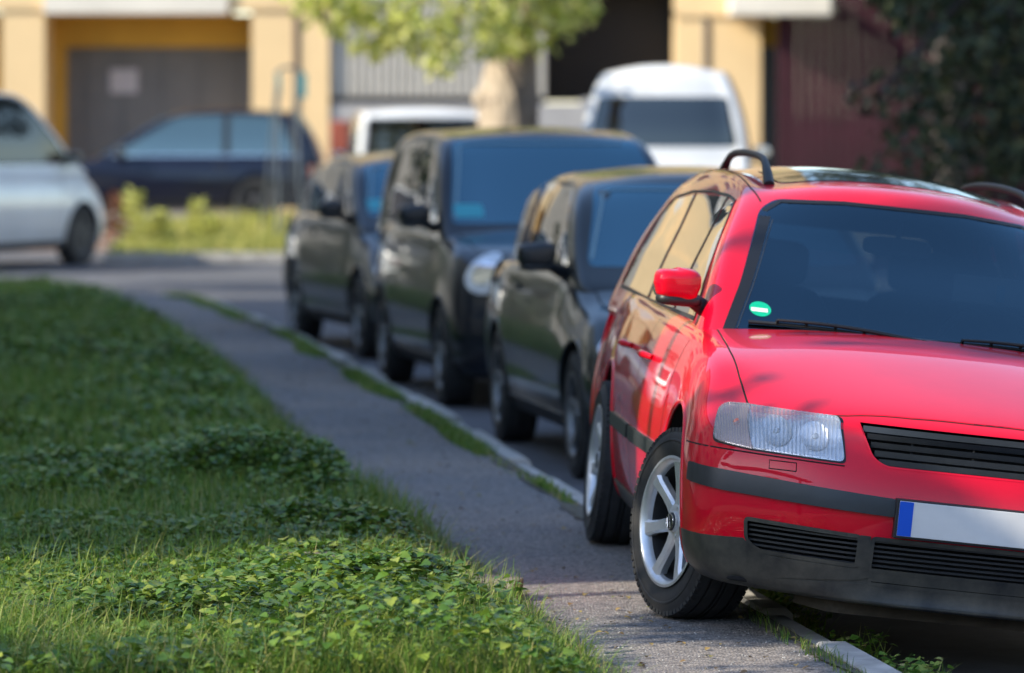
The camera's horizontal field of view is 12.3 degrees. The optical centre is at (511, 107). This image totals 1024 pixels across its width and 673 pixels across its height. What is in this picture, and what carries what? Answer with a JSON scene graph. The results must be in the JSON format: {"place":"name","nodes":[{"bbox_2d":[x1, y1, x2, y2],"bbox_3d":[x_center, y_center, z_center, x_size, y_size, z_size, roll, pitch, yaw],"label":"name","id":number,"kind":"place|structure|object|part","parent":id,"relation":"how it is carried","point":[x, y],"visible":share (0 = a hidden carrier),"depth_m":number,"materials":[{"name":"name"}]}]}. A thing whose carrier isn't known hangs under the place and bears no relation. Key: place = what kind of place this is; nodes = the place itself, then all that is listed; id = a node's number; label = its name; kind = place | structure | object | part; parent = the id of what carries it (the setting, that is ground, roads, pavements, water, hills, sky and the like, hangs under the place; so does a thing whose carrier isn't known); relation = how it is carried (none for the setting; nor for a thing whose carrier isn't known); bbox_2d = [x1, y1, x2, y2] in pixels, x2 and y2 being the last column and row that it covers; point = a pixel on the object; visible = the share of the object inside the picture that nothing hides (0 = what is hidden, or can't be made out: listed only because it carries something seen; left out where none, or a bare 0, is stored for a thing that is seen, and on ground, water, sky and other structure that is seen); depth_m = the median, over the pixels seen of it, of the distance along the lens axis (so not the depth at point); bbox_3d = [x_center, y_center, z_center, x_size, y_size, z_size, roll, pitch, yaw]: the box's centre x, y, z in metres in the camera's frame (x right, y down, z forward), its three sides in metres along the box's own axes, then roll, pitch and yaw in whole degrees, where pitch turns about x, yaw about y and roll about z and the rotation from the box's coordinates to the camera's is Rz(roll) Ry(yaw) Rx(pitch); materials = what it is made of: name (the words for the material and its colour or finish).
{"place":"outdoors","nodes":[
{"label":"outdoors","id":0,"kind":"place"},
{"bbox_2d":[103,211,294,242],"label":"yard","id":1,"kind":"structure","parent":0,"point":[176,213],"depth_m":69.68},
{"bbox_2d":[79,108,324,216],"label":"side on car","id":2,"kind":"object","parent":1,"relation":"on","point":[217,158],"visible":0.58,"depth_m":66.02,"materials":[{"name":"blue paint"}]},
{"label":"side window","id":3,"kind":"part","parent":2,"relation":"part of","materials":[{"name":"teal glass"}]},
{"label":"side window","id":4,"kind":"part","parent":2,"relation":"part of","materials":[{"name":"teal glass"}]},
{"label":"rear window","id":5,"kind":"part","parent":2,"relation":"part of","materials":[{"name":"teal glass"}]},
{"bbox_2d":[331,121,349,158],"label":"rubbish bin","id":6,"kind":"object","parent":1,"relation":"on","point":[340,130],"visible":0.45,"depth_m":69.00,"materials":[{"name":"red plastic"}]},
{"bbox_2d":[0,0,831,212],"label":"garage building","id":7,"kind":"structure","parent":1,"relation":"on","point":[91,77],"depth_m":71.33,"materials":[{"name":"beige paint"}]},
{"bbox_2d":[67,47,251,210],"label":"garage door","id":8,"kind":"structure","parent":7,"relation":"in","point":[113,93],"depth_m":72.35,"materials":[{"name":"grey metal"}]},
{"bbox_2d":[329,0,545,96],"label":"garage door","id":9,"kind":"structure","parent":7,"relation":"in","point":[394,76],"depth_m":71.08,"materials":[{"name":"white metal"}]},
{"bbox_2d":[761,47,776,166],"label":"side door","id":10,"kind":"structure","parent":7,"relation":"in","point":[768,54],"depth_m":71.99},
{"bbox_2d":[879,0,970,187],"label":"tall tree","id":11,"kind":"object","parent":1,"relation":"on","point":[936,58],"visible":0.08,"depth_m":69.78,"materials":[{"name":"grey plant"}]},
{"bbox_2d":[107,206,298,252],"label":"verge grass","id":12,"kind":"structure","parent":0,"point":[234,236],"depth_m":58.51,"materials":[{"name":"green plant"}]},
{"bbox_2d":[106,291,851,672],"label":"path","id":13,"kind":"structure","parent":0,"point":[512,497],"depth_m":19.80,"materials":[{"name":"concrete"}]},
{"bbox_2d":[164,309,849,672],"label":"dead leaves","id":14,"kind":"object","parent":13,"relation":"on","point":[617,608],"visible":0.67,"depth_m":19.01,"materials":[{"name":"brown plant"}]},
{"bbox_2d":[432,518,847,672],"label":"grit","id":15,"kind":"object","parent":13,"relation":"on","point":[619,599],"visible":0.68,"depth_m":16.20,"materials":[{"name":"gravel"}]},
{"bbox_2d":[0,243,1023,672],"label":"road","id":16,"kind":"structure","parent":0,"point":[254,289],"depth_m":31.07,"materials":[{"name":"grey asphalt"}]},
{"bbox_2d":[0,92,103,264],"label":"people carrier","id":17,"kind":"object","parent":16,"relation":"on","point":[49,197],"visible":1,"depth_m":54.40,"materials":[{"name":"silver metal"}]},
{"bbox_2d":[0,98,65,162],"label":"side window","id":18,"kind":"structure","parent":17,"relation":"in","point":[23,139],"depth_m":54.14,"materials":[{"name":"clear glass"}]},
{"bbox_2d":[104,252,283,261],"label":"verge kerb","id":19,"kind":"structure","parent":16,"relation":"on","point":[193,257],"depth_m":56.22,"materials":[{"name":"concrete"}]},
{"bbox_2d":[283,151,395,357],"bbox_3d":[-0.597,1.086,36.097,2.030,1.507,4.240,0,0,-13],"label":"hatchback","id":20,"kind":"object","parent":16,"relation":"on","point":[332,244],"visible":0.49,"depth_m":35.66,"materials":[{"name":"paint"}]},
{"bbox_3d":[-1.500,0.620,37.141,0.108,0.371,0.991,0,0,-9],"label":"side window","id":21,"kind":"part","parent":20,"relation":"part of","materials":[{"name":"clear glass"}]},
{"bbox_3d":[-1.278,0.620,35.906,0.110,0.372,1.346,0,0,-11],"label":"side window","id":22,"kind":"part","parent":20,"relation":"part of","materials":[{"name":"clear glass"}]},
{"bbox_2d":[331,107,477,158],"bbox_3d":[-1.305,0.918,62.133,2.070,1.843,4.360,0,0,-5],"label":"van","id":23,"kind":"object","parent":16,"relation":"on","point":[381,130],"visible":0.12,"depth_m":60.02,"materials":[{"name":"white paint"}]},
{"bbox_3d":[-2.109,0.406,62.082,0.070,0.600,1.640,0,0,-5],"label":"side window","id":24,"kind":"part","parent":23,"relation":"part of","materials":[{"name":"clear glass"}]},
{"bbox_3d":[-1.985,0.405,60.705,0.063,0.599,0.946,0,0,-5],"label":"side window","id":25,"kind":"part","parent":23,"relation":"part of","materials":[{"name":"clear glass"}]},
{"bbox_3d":[-1.120,0.400,60.019,1.492,0.521,0.069,0,0,-5],"label":"rear window","id":26,"kind":"part","parent":23,"relation":"part of","materials":[{"name":"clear glass"}]},
{"bbox_2d":[281,0,603,127],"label":"lime tree","id":27,"kind":"object","parent":16,"relation":"on","point":[506,94],"visible":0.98,"depth_m":50.35,"materials":[{"name":"green plant"}]},
{"bbox_2d":[376,126,657,405],"bbox_3d":[0.172,0.984,30.482,2.010,1.713,3.989,0,0,-10],"label":"van","id":28,"kind":"object","parent":16,"relation":"on","point":[454,203],"visible":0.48,"depth_m":29.94,"materials":[{"name":"black paint"}]},
{"bbox_3d":[-0.723,0.472,31.509,0.108,0.506,0.890,0,0,-10],"label":"side window","id":29,"kind":"part","parent":28,"relation":"part of","materials":[{"name":"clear glass"}]},
{"bbox_3d":[-0.526,0.472,30.327,0.118,0.507,1.327,0,0,-10],"label":"side window","id":30,"kind":"part","parent":28,"relation":"part of","materials":[{"name":"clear glass"}]},
{"bbox_2d":[166,294,901,672],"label":"kerb","id":31,"kind":"structure","parent":16,"relation":"on","point":[846,650],"depth_m":16.34,"materials":[{"name":"concrete"}]},
{"bbox_2d":[162,291,960,672],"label":"kerb grass","id":32,"kind":"structure","parent":16,"relation":"on","point":[450,431],"depth_m":23.22,"materials":[{"name":"green plant"}]},
{"bbox_2d":[485,166,738,477],"bbox_3d":[0.952,1.077,24.898,2.050,1.526,4.290,0,0,-8],"label":"hatchback","id":33,"kind":"object","parent":16,"relation":"on","point":[555,278],"visible":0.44,"depth_m":24.43,"materials":[{"name":"grey paint"}]},
{"bbox_3d":[0.142,0.610,26.037,0.129,0.391,0.991,0,0,-4],"label":"side window","id":34,"kind":"part","parent":33,"relation":"part of","materials":[{"name":"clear glass"}]},
{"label":"side window","id":35,"kind":"part","parent":33,"relation":"part of","materials":[{"name":"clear glass"}]},
{"bbox_2d":[583,64,769,168],"bbox_3d":[1.728,0.688,52.246,2.230,2.303,4.543,0,0,4],"label":"roof van","id":36,"kind":"object","parent":16,"relation":"on","point":[676,115],"visible":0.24,"depth_m":50.08,"materials":[{"name":"white paint"}]},
{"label":"rear window","id":37,"kind":"part","parent":36,"relation":"part of","materials":[{"name":"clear glass"}]},
{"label":"side window","id":38,"kind":"part","parent":36,"relation":"part of","materials":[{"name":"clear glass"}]},
{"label":"side window","id":39,"kind":"part","parent":36,"relation":"part of","materials":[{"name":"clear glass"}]},
{"bbox_2d":[583,149,1023,631],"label":"estate car","id":40,"kind":"object","parent":16,"relation":"on","point":[808,386],"visible":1,"depth_m":15.71,"materials":[{"name":"red paint"}]},
{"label":"side window","id":41,"kind":"part","parent":40,"relation":"part of","materials":[{"name":"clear glass"}]},
{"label":"side window","id":42,"kind":"part","parent":40,"relation":"part of","materials":[{"name":"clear glass"}]},
{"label":"side window","id":43,"kind":"part","parent":40,"relation":"part of","materials":[{"name":"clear glass"}]},
{"bbox_2d":[844,0,1023,200],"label":"dark tree","id":44,"kind":"object","parent":16,"relation":"on","point":[996,34],"visible":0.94,"depth_m":37.35,"materials":[{"name":"green plant"}]},
{"bbox_2d":[777,0,1023,207],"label":"maroon wall","id":45,"kind":"structure","parent":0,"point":[823,62],"depth_m":70.50,"materials":[{"name":"brown paint"}]},
{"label":"lawn soil","id":46,"kind":"structure","parent":0,"visible":0},
{"bbox_2d":[0,274,590,672],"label":"ground cover","id":47,"kind":"object","parent":46,"relation":"on","point":[250,444],"visible":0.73,"depth_m":16.98,"materials":[{"name":"green plant"}]},
{"bbox_2d":[13,537,582,667],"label":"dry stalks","id":48,"kind":"object","parent":46,"relation":"on","point":[166,603],"visible":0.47,"depth_m":13.89,"materials":[{"name":"beige plant"}]},
{"bbox_2d":[0,270,701,672],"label":"grass","id":49,"kind":"structure","parent":46,"relation":"on","point":[400,658],"depth_m":16.62,"materials":[{"name":"green plant"}]},
{"bbox_2d":[466,573,522,598],"bbox_3d":[-0.097,1.670,16.323,0.250,0.100,0.140,3,5,14],"label":"loose kerb stone","id":50,"kind":"object","parent":49,"relation":"on","point":[493,577],"visible":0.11,"depth_m":16.29,"materials":[{"name":"grey stone"}]},
{"label":"ground","id":51,"kind":"structure","parent":0,"visible":0},
{"bbox_2d":[23,232,109,250],"bbox_3d":[-7.072,1.745,60.560,3.855,0.310,0.120,0,0,0],"label":"brick edging","id":52,"kind":"object","parent":51,"relation":"on","point":[101,246],"visible":0.04,"depth_m":60.50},
{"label":"verge","id":53,"kind":"structure","parent":0,"visible":0},
{"bbox_2d":[100,190,129,241],"bbox_3d":[-4.903,1.360,58.597,0.379,0.664,0.394,0,0,19],"label":"tall weed","id":54,"kind":"object","parent":53,"relation":"on","point":[116,207],"visible":0.98,"depth_m":58.56,"materials":[{"name":"brown plant"}]},
{"bbox_2d":[118,185,145,237],"bbox_3d":[-4.751,1.330,58.910,0.424,0.715,0.384,0,0,0],"label":"tall weed","id":55,"kind":"object","parent":53,"relation":"on","point":[127,213],"visible":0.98,"depth_m":58.88,"materials":[{"name":"green plant"}]},
{"bbox_2d":[147,209,173,237],"bbox_3d":[-4.405,1.478,59.175,0.377,0.413,0.367,0,0,0],"label":"tall weed","id":56,"kind":"object","parent":53,"relation":"on","point":[163,213],"visible":0.94,"depth_m":59.15,"materials":[{"name":"green plant"}]},
{"bbox_2d":[184,197,212,237],"bbox_3d":[-3.942,1.401,59.516,0.366,0.557,0.330,0,0,-15],"label":"tall weed","id":57,"kind":"object","parent":53,"relation":"on","point":[193,214],"visible":0.96,"depth_m":59.47,"materials":[{"name":"green plant"}]},
{"bbox_2d":[190,213,224,236],"bbox_3d":[-3.819,1.518,59.790,0.544,0.358,0.494,0,0,18],"label":"tall weed","id":58,"kind":"object","parent":53,"relation":"on","point":[216,222],"visible":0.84,"depth_m":59.80,"materials":[{"name":"green plant"}]},
{"bbox_2d":[240,213,267,228],"bbox_3d":[-3.264,1.520,60.109,0.398,0.353,0.431,0,0,-43],"label":"tall weed","id":59,"kind":"object","parent":53,"relation":"on","point":[258,218],"visible":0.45,"depth_m":60.06,"materials":[{"name":"green plant"}]},
{"bbox_2d":[261,65,303,235],"bbox_3d":[-2.838,0.601,59.047,0.412,2.244,0.763,0,0,-25],"label":"carpet frame","id":60,"kind":"object","parent":53,"relation":"on","point":[296,96],"visible":0.85,"depth_m":58.97,"materials":[{"name":"grey metal"}]},
{"bbox_2d":[277,75,280,95],"bbox_3d":[-2.907,-0.268,58.985,0.054,0.268,0.030,0,0,0],"label":"hanging cloth","id":61,"kind":"object","parent":60,"relation":"hanging from","point":[279,80],"visible":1,"depth_m":58.97,"materials":[{"name":"beige fabric"}]},
{"bbox_2d":[299,74,306,97],"bbox_3d":[-2.607,-0.268,58.985,0.091,0.300,0.030,0,0,0],"label":"hanging cloth","id":62,"kind":"object","parent":60,"relation":"hanging from","point":[302,85],"visible":1,"depth_m":58.97,"materials":[{"name":"teal"}]}
]}

